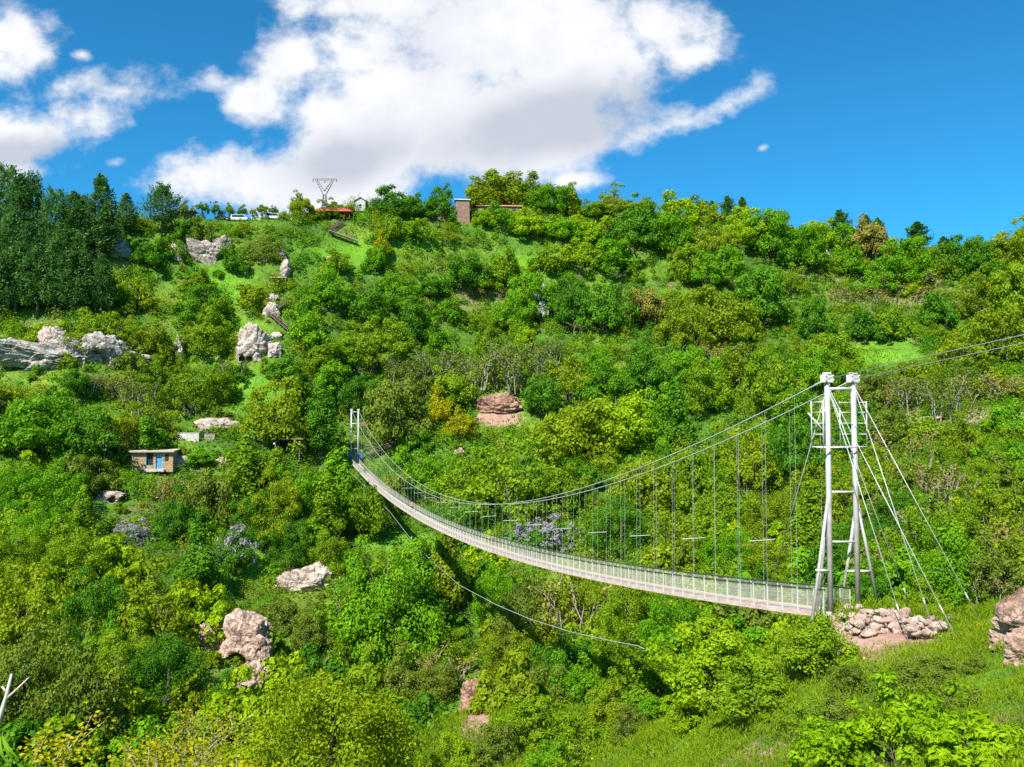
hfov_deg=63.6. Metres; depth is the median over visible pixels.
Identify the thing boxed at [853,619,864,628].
stone
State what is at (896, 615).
stone
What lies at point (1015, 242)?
broadleaf tree
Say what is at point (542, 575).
shrub
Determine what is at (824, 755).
shrub
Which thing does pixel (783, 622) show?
shrub
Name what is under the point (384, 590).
broadleaf tree
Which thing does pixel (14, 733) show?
shrub
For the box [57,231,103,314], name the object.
pine tree
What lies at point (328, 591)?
shrub
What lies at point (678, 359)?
broadleaf tree
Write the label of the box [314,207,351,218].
red roof building
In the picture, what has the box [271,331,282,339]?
rock outcrop
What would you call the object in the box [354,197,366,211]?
gabled house
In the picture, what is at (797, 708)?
shrub
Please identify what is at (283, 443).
garden shelter
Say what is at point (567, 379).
broadleaf tree
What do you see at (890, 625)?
stone
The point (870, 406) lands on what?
broadleaf tree
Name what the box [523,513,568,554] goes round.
flowering bush
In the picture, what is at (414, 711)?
shrub
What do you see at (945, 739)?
shrub
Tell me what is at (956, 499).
shrub
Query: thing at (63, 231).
pine tree
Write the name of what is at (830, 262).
broadleaf tree
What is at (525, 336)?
broadleaf tree
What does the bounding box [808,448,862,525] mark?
broadleaf tree
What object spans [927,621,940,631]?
stone
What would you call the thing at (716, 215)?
broadleaf tree
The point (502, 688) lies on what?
shrub
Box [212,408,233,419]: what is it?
shrub
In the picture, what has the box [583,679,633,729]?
shrub
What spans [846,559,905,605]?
broadleaf tree
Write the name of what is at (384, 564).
shrub
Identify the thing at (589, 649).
shrub
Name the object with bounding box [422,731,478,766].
shrub
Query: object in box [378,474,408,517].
broadleaf tree
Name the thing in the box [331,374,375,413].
broadleaf tree
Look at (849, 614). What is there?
stone
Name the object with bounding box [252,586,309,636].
broadleaf tree
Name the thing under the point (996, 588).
bare shrub
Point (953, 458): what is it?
broadleaf tree
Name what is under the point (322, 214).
broadleaf tree
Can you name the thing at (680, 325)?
broadleaf tree
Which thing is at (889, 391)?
bare shrub
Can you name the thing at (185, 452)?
shrub
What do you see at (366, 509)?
broadleaf tree
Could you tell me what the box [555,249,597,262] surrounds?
bare shrub
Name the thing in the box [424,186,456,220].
broadleaf tree
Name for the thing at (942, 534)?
shrub
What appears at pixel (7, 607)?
shrub
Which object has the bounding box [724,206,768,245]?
broadleaf tree
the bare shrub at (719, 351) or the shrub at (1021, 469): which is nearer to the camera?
the shrub at (1021, 469)
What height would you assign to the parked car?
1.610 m
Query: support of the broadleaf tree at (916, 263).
on the ground at (494, 420)
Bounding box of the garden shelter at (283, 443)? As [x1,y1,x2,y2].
[271,438,307,460]
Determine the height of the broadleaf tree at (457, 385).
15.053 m
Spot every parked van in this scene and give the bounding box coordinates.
[231,214,248,220]
[266,213,279,219]
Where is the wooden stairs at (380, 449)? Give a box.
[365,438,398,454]
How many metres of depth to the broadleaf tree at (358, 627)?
115.97 m
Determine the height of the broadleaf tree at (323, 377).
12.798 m
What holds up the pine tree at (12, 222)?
on the ground at (494, 420)
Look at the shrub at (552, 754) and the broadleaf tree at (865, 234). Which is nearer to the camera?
the shrub at (552, 754)
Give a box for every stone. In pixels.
[844,603,852,609]
[844,621,854,629]
[847,612,854,617]
[848,618,856,624]
[851,628,860,633]
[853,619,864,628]
[854,613,865,619]
[860,629,877,636]
[865,609,874,614]
[868,622,880,630]
[878,617,890,622]
[880,609,887,616]
[884,610,893,615]
[886,616,897,621]
[888,621,894,628]
[891,612,901,620]
[893,623,899,628]
[893,629,902,634]
[900,607,910,614]
[905,626,918,632]
[907,616,919,624]
[909,621,916,625]
[910,630,921,636]
[917,634,927,638]
[922,629,931,635]
[923,619,933,626]
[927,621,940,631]
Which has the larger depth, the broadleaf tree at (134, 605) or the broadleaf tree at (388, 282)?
the broadleaf tree at (388, 282)
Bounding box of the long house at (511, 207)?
[476,205,522,211]
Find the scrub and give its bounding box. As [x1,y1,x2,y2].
[0,193,1023,766]
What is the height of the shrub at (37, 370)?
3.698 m
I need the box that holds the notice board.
[355,453,362,458]
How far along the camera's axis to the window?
165.40 m
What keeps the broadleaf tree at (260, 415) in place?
on the ground at (494, 420)
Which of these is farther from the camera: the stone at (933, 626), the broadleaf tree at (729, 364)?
the broadleaf tree at (729, 364)
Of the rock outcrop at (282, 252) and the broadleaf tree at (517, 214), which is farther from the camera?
the broadleaf tree at (517, 214)
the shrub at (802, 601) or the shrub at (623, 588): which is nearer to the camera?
the shrub at (802, 601)
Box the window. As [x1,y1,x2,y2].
[146,452,152,465]
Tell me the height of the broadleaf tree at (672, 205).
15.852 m
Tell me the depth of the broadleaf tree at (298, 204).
256.39 m
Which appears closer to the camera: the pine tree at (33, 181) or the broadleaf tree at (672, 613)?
the broadleaf tree at (672, 613)
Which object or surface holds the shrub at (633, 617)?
on the ground at (494, 420)
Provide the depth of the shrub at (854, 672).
31.73 m
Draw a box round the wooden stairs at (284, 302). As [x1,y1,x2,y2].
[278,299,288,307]
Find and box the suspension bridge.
[347,334,1023,640]
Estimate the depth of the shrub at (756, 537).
125.06 m
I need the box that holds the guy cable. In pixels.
[386,508,646,650]
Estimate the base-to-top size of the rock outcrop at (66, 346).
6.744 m
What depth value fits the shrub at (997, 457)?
134.88 m
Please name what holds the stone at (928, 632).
on the stone
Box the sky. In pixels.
[0,0,1023,247]
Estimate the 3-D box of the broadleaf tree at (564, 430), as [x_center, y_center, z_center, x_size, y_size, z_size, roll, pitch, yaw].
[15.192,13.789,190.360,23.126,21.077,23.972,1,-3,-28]
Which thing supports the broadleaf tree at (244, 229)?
on the ground at (494, 420)
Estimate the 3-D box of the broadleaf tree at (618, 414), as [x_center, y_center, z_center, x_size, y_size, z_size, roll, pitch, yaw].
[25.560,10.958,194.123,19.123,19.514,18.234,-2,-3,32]
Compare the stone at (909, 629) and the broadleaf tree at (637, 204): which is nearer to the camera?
the stone at (909, 629)
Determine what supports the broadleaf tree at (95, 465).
on the ground at (494, 420)
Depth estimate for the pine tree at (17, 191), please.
220.90 m
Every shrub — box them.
[0,385,25,411]
[0,492,50,536]
[0,562,36,602]
[0,600,20,622]
[0,694,90,766]
[1,449,44,483]
[21,567,73,611]
[23,326,35,336]
[23,617,89,661]
[26,373,38,381]
[27,595,81,621]
[29,364,45,374]
[29,713,109,766]
[38,516,93,566]
[47,567,87,602]
[58,352,77,366]
[61,656,87,672]
[69,595,108,626]
[74,423,133,460]
[76,620,125,669]
[79,663,131,697]
[80,364,94,372]
[82,559,143,595]
[83,371,113,395]
[92,533,140,580]
[95,374,138,397]
[96,667,159,727]
[99,714,181,766]
[108,566,159,607]
[114,373,165,414]
[114,502,128,513]
[120,265,133,276]
[120,733,163,766]
[126,238,132,248]
[129,414,174,449]
[132,701,185,731]
[140,474,185,509]
[156,475,213,506]
[158,712,225,760]
[160,577,205,608]
[169,673,213,717]
[171,361,187,371]
[171,583,226,625]
[173,506,220,538]
[174,443,186,453]
[176,600,229,657]
[177,330,193,341]
[178,264,188,272]
[179,448,191,455]
[180,749,228,766]
[182,256,193,264]
[196,695,245,741]
[200,664,281,741]
[201,649,222,668]
[207,408,221,417]
[211,269,223,277]
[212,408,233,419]
[212,742,246,766]
[215,357,250,374]
[225,426,239,439]
[226,653,243,665]
[234,720,276,762]
[255,650,308,696]
[255,703,319,746]
[259,362,271,373]
[263,692,324,733]
[268,630,286,656]
[268,747,281,765]
[276,730,357,766]
[282,516,325,557]
[286,643,346,688]
[289,600,335,637]
[309,610,337,648]
[315,591,325,599]
[325,575,342,587]
[325,579,336,597]
[329,573,355,622]
[333,576,349,598]
[333,640,385,705]
[335,670,378,709]
[361,355,403,372]
[372,546,419,572]
[375,561,403,594]
[377,349,435,385]
[380,688,423,717]
[382,648,438,691]
[391,690,452,727]
[394,700,430,736]
[404,343,465,393]
[413,639,477,687]
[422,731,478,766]
[426,586,465,607]
[428,344,504,390]
[428,607,469,642]
[456,356,492,397]
[457,559,466,567]
[462,337,534,389]
[462,557,501,589]
[463,529,509,569]
[465,560,496,601]
[468,287,506,298]
[468,647,538,715]
[470,721,520,766]
[477,605,507,652]
[482,353,537,394]
[487,335,555,381]
[493,692,563,751]
[497,570,546,604]
[518,682,548,703]
[520,736,572,766]
[525,548,613,646]
[538,335,570,364]
[540,711,612,766]
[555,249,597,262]
[558,319,596,334]
[562,457,602,492]
[562,583,610,619]
[562,638,599,668]
[565,620,623,656]
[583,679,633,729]
[597,596,649,638]
[606,570,631,607]
[607,646,707,711]
[608,704,647,744]
[614,655,655,698]
[616,642,636,681]
[626,693,670,723]
[629,618,664,652]
[638,546,697,596]
[638,625,693,665]
[641,556,684,581]
[644,613,780,714]
[658,514,701,544]
[660,691,715,736]
[663,612,728,654]
[668,574,724,624]
[679,646,723,686]
[682,597,711,626]
[684,512,726,546]
[692,555,746,586]
[695,654,801,721]
[700,341,752,358]
[701,568,768,618]
[710,603,764,632]
[713,519,754,561]
[730,613,771,652]
[735,633,760,656]
[737,591,784,620]
[748,598,791,643]
[750,521,794,561]
[763,614,805,646]
[765,582,783,600]
[767,519,798,563]
[768,613,860,679]
[769,595,811,630]
[772,698,832,736]
[775,577,800,602]
[784,546,843,589]
[785,569,881,623]
[786,714,894,766]
[789,487,832,515]
[794,583,847,605]
[803,692,870,735]
[822,668,970,766]
[825,285,856,302]
[825,664,872,698]
[836,483,870,504]
[838,289,890,306]
[838,560,881,576]
[846,527,898,565]
[846,537,896,575]
[847,499,895,523]
[855,281,936,303]
[856,371,921,409]
[859,466,904,506]
[860,555,923,597]
[864,468,916,508]
[864,662,944,701]
[871,426,948,461]
[874,268,953,291]
[882,544,951,604]
[883,369,936,415]
[892,489,961,539]
[900,524,937,553]
[900,653,973,680]
[903,486,949,520]
[910,446,965,499]
[910,669,983,713]
[911,555,934,574]
[917,709,1023,766]
[920,371,983,421]
[921,463,981,501]
[923,495,990,545]
[934,527,982,587]
[938,518,993,552]
[941,412,949,419]
[946,366,1023,401]
[953,559,1021,602]
[958,654,990,673]
[965,450,1008,474]
[965,482,1019,518]
[969,447,1023,472]
[970,520,1023,541]
[975,533,1023,587]
[977,373,1023,400]
[983,452,1021,481]
[990,474,1023,512]
[1005,495,1023,530]
[1013,467,1023,481]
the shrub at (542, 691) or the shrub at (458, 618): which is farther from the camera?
the shrub at (458, 618)
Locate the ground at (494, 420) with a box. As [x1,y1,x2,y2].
[0,206,1023,766]
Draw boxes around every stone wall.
[177,433,199,441]
[204,434,215,439]
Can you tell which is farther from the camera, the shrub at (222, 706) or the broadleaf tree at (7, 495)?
the broadleaf tree at (7, 495)
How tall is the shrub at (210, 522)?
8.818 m
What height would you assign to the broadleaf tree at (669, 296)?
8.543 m
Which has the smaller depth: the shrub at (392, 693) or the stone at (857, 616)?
the stone at (857, 616)
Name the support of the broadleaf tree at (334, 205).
on the ground at (494, 420)
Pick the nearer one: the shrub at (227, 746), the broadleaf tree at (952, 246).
the shrub at (227, 746)
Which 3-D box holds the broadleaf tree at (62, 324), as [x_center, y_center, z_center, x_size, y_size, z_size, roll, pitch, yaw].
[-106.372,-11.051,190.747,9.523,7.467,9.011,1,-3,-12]
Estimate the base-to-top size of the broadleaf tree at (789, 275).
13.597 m
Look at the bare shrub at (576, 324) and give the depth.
246.00 m
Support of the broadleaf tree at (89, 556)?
on the ground at (494, 420)
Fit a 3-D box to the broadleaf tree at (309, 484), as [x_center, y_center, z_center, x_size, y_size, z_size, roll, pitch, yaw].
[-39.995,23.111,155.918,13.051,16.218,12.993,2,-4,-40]
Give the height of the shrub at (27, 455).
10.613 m
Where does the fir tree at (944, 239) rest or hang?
on the ground at (494, 420)
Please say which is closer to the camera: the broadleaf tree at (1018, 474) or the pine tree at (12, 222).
the broadleaf tree at (1018, 474)
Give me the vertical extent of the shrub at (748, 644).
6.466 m
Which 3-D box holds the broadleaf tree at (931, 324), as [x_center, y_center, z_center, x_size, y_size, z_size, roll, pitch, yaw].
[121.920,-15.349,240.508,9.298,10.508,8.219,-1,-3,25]
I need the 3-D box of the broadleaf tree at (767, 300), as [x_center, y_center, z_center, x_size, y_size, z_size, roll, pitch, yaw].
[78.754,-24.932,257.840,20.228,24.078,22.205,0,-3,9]
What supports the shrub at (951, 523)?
on the ground at (494, 420)
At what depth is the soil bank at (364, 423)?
200.59 m
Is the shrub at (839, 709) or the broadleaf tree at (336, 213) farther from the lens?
the broadleaf tree at (336, 213)
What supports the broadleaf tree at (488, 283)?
on the ground at (494, 420)
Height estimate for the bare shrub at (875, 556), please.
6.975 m
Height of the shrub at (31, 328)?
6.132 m
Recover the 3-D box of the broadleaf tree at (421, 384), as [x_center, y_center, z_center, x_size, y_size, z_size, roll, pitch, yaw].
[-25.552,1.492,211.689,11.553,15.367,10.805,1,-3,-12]
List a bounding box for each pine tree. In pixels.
[0,162,31,224]
[0,173,44,236]
[0,210,26,300]
[0,241,35,320]
[0,243,18,312]
[9,167,47,230]
[9,222,45,308]
[16,242,59,319]
[27,216,52,306]
[31,183,75,240]
[35,238,82,319]
[40,222,84,313]
[49,190,96,249]
[53,254,93,319]
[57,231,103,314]
[65,194,102,249]
[69,244,100,307]
[74,172,126,264]
[84,253,119,313]
[88,208,123,264]
[112,192,140,235]
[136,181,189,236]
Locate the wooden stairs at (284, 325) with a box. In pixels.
[266,308,291,329]
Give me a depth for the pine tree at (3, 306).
199.51 m
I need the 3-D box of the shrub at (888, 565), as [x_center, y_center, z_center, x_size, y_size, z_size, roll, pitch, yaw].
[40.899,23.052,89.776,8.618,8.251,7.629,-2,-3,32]
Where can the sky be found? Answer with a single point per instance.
(901, 113)
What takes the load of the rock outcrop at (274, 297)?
on the ground at (494, 420)
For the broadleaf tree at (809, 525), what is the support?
on the ground at (494, 420)
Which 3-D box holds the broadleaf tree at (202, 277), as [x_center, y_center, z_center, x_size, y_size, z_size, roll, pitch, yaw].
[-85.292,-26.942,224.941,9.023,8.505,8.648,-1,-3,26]
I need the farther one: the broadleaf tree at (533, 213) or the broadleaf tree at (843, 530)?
the broadleaf tree at (533, 213)
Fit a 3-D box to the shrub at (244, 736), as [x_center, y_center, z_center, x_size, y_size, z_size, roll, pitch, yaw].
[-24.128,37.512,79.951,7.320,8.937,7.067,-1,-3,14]
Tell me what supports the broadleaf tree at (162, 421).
on the ground at (494, 420)
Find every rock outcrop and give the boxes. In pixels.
[0,337,23,368]
[0,339,150,370]
[37,325,66,342]
[55,335,86,362]
[81,331,128,368]
[91,239,133,257]
[94,491,126,503]
[170,242,186,261]
[174,334,184,359]
[176,455,189,467]
[186,238,220,264]
[194,417,240,432]
[198,617,225,650]
[212,235,231,254]
[215,457,231,466]
[218,608,273,662]
[235,322,272,363]
[237,659,273,689]
[262,302,279,316]
[265,294,280,300]
[267,342,282,357]
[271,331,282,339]
[273,561,334,593]
[279,247,286,260]
[280,259,292,276]
[454,447,463,456]
[474,392,522,413]
[916,416,941,420]
[963,419,979,424]
[988,628,1010,651]
[990,587,1023,631]
[1001,626,1023,666]
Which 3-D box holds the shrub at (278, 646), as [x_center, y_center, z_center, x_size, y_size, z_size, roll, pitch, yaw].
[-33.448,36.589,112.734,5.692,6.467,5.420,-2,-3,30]
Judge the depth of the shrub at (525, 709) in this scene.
64.79 m
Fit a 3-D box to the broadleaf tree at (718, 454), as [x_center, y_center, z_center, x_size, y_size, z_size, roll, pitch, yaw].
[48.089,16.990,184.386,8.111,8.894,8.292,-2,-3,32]
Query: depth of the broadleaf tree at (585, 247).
273.00 m
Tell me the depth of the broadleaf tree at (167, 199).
237.00 m
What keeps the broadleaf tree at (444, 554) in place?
on the ground at (494, 420)
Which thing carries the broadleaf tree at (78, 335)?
on the ground at (494, 420)
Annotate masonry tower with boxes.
[454,199,470,222]
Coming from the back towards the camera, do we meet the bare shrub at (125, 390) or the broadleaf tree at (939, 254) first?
the broadleaf tree at (939, 254)
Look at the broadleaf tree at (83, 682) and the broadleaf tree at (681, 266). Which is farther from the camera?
the broadleaf tree at (681, 266)
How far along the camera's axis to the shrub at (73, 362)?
184.42 m
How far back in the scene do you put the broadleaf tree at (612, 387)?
213.81 m
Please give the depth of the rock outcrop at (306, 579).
138.69 m
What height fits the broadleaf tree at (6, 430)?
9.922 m
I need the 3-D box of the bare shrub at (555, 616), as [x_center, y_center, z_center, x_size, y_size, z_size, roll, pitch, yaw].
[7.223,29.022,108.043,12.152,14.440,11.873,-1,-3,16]
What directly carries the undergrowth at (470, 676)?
on the ground at (494, 420)
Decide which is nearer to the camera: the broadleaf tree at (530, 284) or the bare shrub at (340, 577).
the bare shrub at (340, 577)
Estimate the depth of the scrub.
203.81 m
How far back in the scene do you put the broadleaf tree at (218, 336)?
206.01 m
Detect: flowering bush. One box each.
[113,517,160,545]
[163,518,190,537]
[213,523,259,573]
[504,522,535,551]
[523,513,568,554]
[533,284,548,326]
[563,522,585,550]
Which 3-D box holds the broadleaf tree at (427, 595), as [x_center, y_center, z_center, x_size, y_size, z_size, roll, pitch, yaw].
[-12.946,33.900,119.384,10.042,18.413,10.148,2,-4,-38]
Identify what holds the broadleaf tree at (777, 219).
on the ground at (494, 420)
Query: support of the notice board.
on the ground at (494, 420)
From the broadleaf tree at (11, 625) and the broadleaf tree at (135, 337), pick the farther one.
the broadleaf tree at (135, 337)
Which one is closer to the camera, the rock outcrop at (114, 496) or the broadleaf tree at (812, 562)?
the broadleaf tree at (812, 562)
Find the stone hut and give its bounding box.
[128,449,180,471]
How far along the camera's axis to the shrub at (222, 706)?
93.15 m
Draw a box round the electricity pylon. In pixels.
[315,179,336,218]
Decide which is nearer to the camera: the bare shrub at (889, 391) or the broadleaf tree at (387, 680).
the broadleaf tree at (387, 680)
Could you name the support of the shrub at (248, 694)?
on the ground at (494, 420)
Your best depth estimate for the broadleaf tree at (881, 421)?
172.13 m
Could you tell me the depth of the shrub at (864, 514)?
124.92 m
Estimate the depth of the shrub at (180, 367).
202.87 m
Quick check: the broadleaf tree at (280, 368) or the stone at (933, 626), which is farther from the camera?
the broadleaf tree at (280, 368)
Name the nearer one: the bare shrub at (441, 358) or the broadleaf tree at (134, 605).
the broadleaf tree at (134, 605)
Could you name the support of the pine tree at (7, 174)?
on the ground at (494, 420)
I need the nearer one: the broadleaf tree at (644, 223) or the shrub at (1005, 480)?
the shrub at (1005, 480)
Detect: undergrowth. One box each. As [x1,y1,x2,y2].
[0,204,1023,766]
[1,724,429,766]
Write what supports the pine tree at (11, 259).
on the ground at (494, 420)
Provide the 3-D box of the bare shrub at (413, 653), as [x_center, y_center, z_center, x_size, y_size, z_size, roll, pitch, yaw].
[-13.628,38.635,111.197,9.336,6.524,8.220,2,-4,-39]
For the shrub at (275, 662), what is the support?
on the ground at (494, 420)
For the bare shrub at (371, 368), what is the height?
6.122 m
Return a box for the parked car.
[215,215,230,220]
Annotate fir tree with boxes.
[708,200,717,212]
[719,195,735,217]
[737,197,751,216]
[830,209,852,233]
[860,215,873,229]
[871,217,886,236]
[900,221,934,244]
[935,236,949,248]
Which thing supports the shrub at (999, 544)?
on the ground at (494, 420)
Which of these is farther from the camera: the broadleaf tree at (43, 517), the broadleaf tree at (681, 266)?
the broadleaf tree at (681, 266)
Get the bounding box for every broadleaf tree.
[0,374,93,454]
[0,414,41,451]
[0,457,52,512]
[0,525,51,581]
[0,562,85,655]
[0,619,98,745]
[4,322,36,340]
[7,500,78,556]
[8,457,89,514]
[23,320,69,341]
[23,617,136,742]
[37,523,118,591]
[39,405,127,464]
[43,363,101,400]
[46,564,128,649]
[60,324,105,350]
[60,454,121,491]
[61,455,103,496]
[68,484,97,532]
[75,306,119,337]
[82,616,168,689]
[93,550,204,666]
[100,401,153,449]
[103,273,141,307]
[106,314,151,351]
[122,345,167,390]
[123,284,159,312]
[123,392,182,438]
[124,632,210,707]
[126,239,169,267]
[129,353,169,398]
[141,325,174,361]
[148,483,202,541]
[151,232,188,258]
[154,485,190,523]
[155,351,219,415]
[170,521,225,588]
[171,284,235,321]
[171,462,234,527]
[172,217,204,239]
[177,268,217,291]
[177,320,235,356]
[178,199,188,219]
[183,216,214,242]
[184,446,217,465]
[194,202,209,217]
[194,364,240,404]
[196,295,235,332]
[201,668,243,713]
[209,201,220,217]
[219,243,252,274]
[219,664,434,766]
[222,448,238,465]
[223,365,254,379]
[223,427,276,508]
[224,202,235,220]
[227,489,286,544]
[228,375,309,453]
[233,218,249,237]
[233,283,282,312]
[236,204,247,214]
[237,468,301,547]
[240,227,284,263]
[246,466,277,494]
[249,208,257,218]
[250,446,285,474]
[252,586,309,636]
[255,204,268,219]
[258,512,312,571]
[265,350,307,382]
[265,463,325,527]
[268,204,278,219]
[273,470,294,480]
[277,189,318,222]
[282,301,332,347]
[287,598,334,656]
[290,383,313,437]
[294,341,355,373]
[300,268,356,314]
[305,387,346,456]
[306,520,357,581]
[307,471,348,540]
[309,359,352,398]
[314,207,329,219]
[316,196,354,219]
[319,444,356,519]
[324,247,354,275]
[324,534,452,677]
[324,597,361,661]
[326,202,347,218]
[331,323,391,370]
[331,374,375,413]
[332,554,395,656]
[338,479,391,537]
[341,285,397,323]
[358,314,416,359]
[359,243,392,272]
[361,378,433,446]
[366,183,421,217]
[369,216,407,242]
[372,227,392,256]
[375,271,424,308]
[376,636,424,701]
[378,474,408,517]
[382,445,444,501]
[385,555,459,670]
[390,360,433,406]
[393,296,441,338]
[396,418,433,452]
[396,650,459,714]
[400,217,436,242]
[407,192,434,217]
[408,273,451,298]
[411,355,439,375]
[419,329,462,356]
[423,364,479,413]
[423,446,496,511]
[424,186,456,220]
[425,520,470,611]
[426,382,452,427]
[430,295,466,324]
[430,626,482,672]
[433,497,494,538]
[434,222,461,242]
[438,252,492,290]
[441,405,476,438]
[442,182,452,198]
[456,434,580,528]
[461,305,503,332]
[464,174,491,209]
[467,260,503,293]
[470,208,495,227]
[471,562,516,628]
[472,168,512,206]
[472,322,502,353]
[474,624,541,681]
[479,200,515,230]
[483,565,565,651]
[491,245,527,287]
[491,291,538,329]
[496,170,528,205]
[500,207,527,224]
[501,212,555,240]
[505,318,534,342]
[506,271,549,320]
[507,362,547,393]
[510,325,536,349]
[510,657,536,675]
[515,170,545,206]
[515,671,550,693]
[520,206,543,218]
[520,372,564,416]
[520,452,598,516]
[523,282,557,312]
[524,182,570,213]
[525,558,606,648]
[526,244,563,274]
[526,663,580,706]
[528,397,624,467]
[529,626,588,691]
[541,214,583,242]
[544,648,607,706]
[546,341,601,399]
[549,276,594,326]
[559,237,603,270]
[563,181,582,215]
[567,215,621,243]
[567,494,623,547]
[568,214,585,224]
[572,282,642,332]
[573,351,634,404]
[576,199,614,218]
[578,389,658,453]
[580,617,647,702]
[583,453,614,485]
[585,490,650,559]
[590,564,662,647]
[592,235,644,276]
[595,646,632,701]
[596,191,667,253]
[597,181,629,214]
[606,455,689,514]
[613,343,676,397]
[622,195,664,216]
[624,286,667,324]
[626,381,679,452]
[630,268,647,283]
[636,509,708,574]
[636,581,704,651]
[642,208,704,257]
[652,292,712,350]
[652,373,696,447]
[656,189,700,225]
[659,290,681,308]
[660,445,736,516]
[661,341,718,385]
[666,241,702,286]
[680,193,726,222]
[680,284,763,346]
[680,356,736,414]
[683,248,721,287]
[684,465,759,533]
[688,201,736,258]
[692,520,755,570]
[700,334,720,352]
[707,243,749,287]
[707,440,744,464]
[710,351,730,378]
[714,460,728,482]
[715,329,768,391]
[721,426,787,496]
[722,559,767,595]
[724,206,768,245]
[733,266,795,324]
[734,349,810,416]
[742,482,804,537]
[742,530,803,579]
[746,208,797,258]
[755,419,833,485]
[763,384,816,430]
[763,562,802,594]
[770,224,828,270]
[778,262,814,293]
[786,462,825,491]
[786,477,833,549]
[790,347,848,388]
[795,295,838,342]
[798,218,843,248]
[802,331,867,373]
[802,529,846,589]
[805,394,850,445]
[807,246,848,273]
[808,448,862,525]
[822,403,875,455]
[829,222,859,249]
[829,242,871,278]
[832,504,891,564]
[843,308,885,341]
[846,443,899,485]
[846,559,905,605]
[847,370,896,412]
[850,212,898,257]
[857,395,918,445]
[857,400,884,420]
[861,259,899,293]
[861,531,912,574]
[862,257,872,268]
[862,479,930,538]
[864,405,907,432]
[869,305,918,338]
[870,235,936,283]
[879,359,930,388]
[882,442,934,492]
[883,488,994,557]
[891,278,935,296]
[891,412,957,451]
[900,569,963,614]
[904,520,987,606]
[911,439,967,492]
[915,290,959,328]
[915,312,948,340]
[923,360,981,405]
[928,322,997,371]
[929,241,966,278]
[933,254,961,274]
[937,406,992,463]
[939,234,1005,280]
[950,264,1020,319]
[952,284,986,307]
[952,456,1005,502]
[952,486,1023,541]
[957,359,1023,399]
[962,234,1007,269]
[964,529,1023,601]
[966,304,1023,361]
[973,229,1023,272]
[977,397,1023,438]
[982,263,1023,320]
[997,470,1023,521]
[999,439,1023,459]
[1004,214,1023,250]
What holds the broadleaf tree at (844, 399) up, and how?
on the ground at (494, 420)
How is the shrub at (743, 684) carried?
on the ground at (494, 420)
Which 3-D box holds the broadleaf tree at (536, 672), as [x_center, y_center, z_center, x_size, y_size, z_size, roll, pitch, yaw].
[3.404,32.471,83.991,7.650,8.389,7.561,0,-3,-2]
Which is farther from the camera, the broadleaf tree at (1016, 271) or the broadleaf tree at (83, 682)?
the broadleaf tree at (1016, 271)
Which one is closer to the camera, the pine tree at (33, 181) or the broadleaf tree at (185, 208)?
the pine tree at (33, 181)
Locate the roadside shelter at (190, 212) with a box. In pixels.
[168,210,197,218]
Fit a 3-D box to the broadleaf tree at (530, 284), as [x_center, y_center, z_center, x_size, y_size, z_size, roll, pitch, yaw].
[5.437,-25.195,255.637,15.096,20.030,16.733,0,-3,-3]
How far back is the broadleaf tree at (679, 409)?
192.69 m
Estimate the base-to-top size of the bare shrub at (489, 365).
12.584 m
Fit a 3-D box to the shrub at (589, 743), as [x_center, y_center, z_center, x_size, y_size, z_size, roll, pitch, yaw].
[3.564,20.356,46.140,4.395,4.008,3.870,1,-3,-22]
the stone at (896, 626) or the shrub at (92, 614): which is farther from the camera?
the shrub at (92, 614)
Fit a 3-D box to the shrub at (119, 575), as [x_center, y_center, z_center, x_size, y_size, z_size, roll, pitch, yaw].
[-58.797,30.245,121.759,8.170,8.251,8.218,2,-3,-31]
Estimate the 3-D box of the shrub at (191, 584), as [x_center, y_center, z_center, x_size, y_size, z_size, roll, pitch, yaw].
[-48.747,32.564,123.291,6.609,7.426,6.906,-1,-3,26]
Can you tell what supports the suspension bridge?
on the ground at (494, 420)
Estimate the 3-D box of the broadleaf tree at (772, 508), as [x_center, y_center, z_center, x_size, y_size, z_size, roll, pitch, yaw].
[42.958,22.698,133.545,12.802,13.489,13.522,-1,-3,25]
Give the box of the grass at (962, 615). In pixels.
[410,587,1023,766]
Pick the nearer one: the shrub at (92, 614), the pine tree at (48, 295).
the shrub at (92, 614)
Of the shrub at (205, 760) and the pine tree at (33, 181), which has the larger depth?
the pine tree at (33, 181)
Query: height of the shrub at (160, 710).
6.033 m
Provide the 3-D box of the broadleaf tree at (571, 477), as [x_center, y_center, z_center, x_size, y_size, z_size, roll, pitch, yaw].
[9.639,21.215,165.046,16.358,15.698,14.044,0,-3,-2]
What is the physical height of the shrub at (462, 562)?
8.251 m
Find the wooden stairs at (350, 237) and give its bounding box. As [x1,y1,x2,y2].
[328,227,356,241]
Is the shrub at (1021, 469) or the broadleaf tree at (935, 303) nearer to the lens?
the shrub at (1021, 469)
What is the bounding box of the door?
[156,452,161,468]
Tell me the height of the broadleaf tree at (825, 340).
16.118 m
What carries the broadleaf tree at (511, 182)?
on the ground at (494, 420)
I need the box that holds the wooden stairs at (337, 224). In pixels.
[326,218,344,233]
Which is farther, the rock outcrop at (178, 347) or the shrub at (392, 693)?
the rock outcrop at (178, 347)
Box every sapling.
[0,674,28,724]
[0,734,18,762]
[13,701,279,766]
[113,698,287,766]
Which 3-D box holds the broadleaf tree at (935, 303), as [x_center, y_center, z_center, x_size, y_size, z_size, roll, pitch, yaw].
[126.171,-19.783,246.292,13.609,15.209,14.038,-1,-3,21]
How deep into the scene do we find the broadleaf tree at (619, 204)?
293.54 m
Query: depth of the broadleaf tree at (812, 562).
96.92 m
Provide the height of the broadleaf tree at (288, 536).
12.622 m
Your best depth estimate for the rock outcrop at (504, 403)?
211.13 m

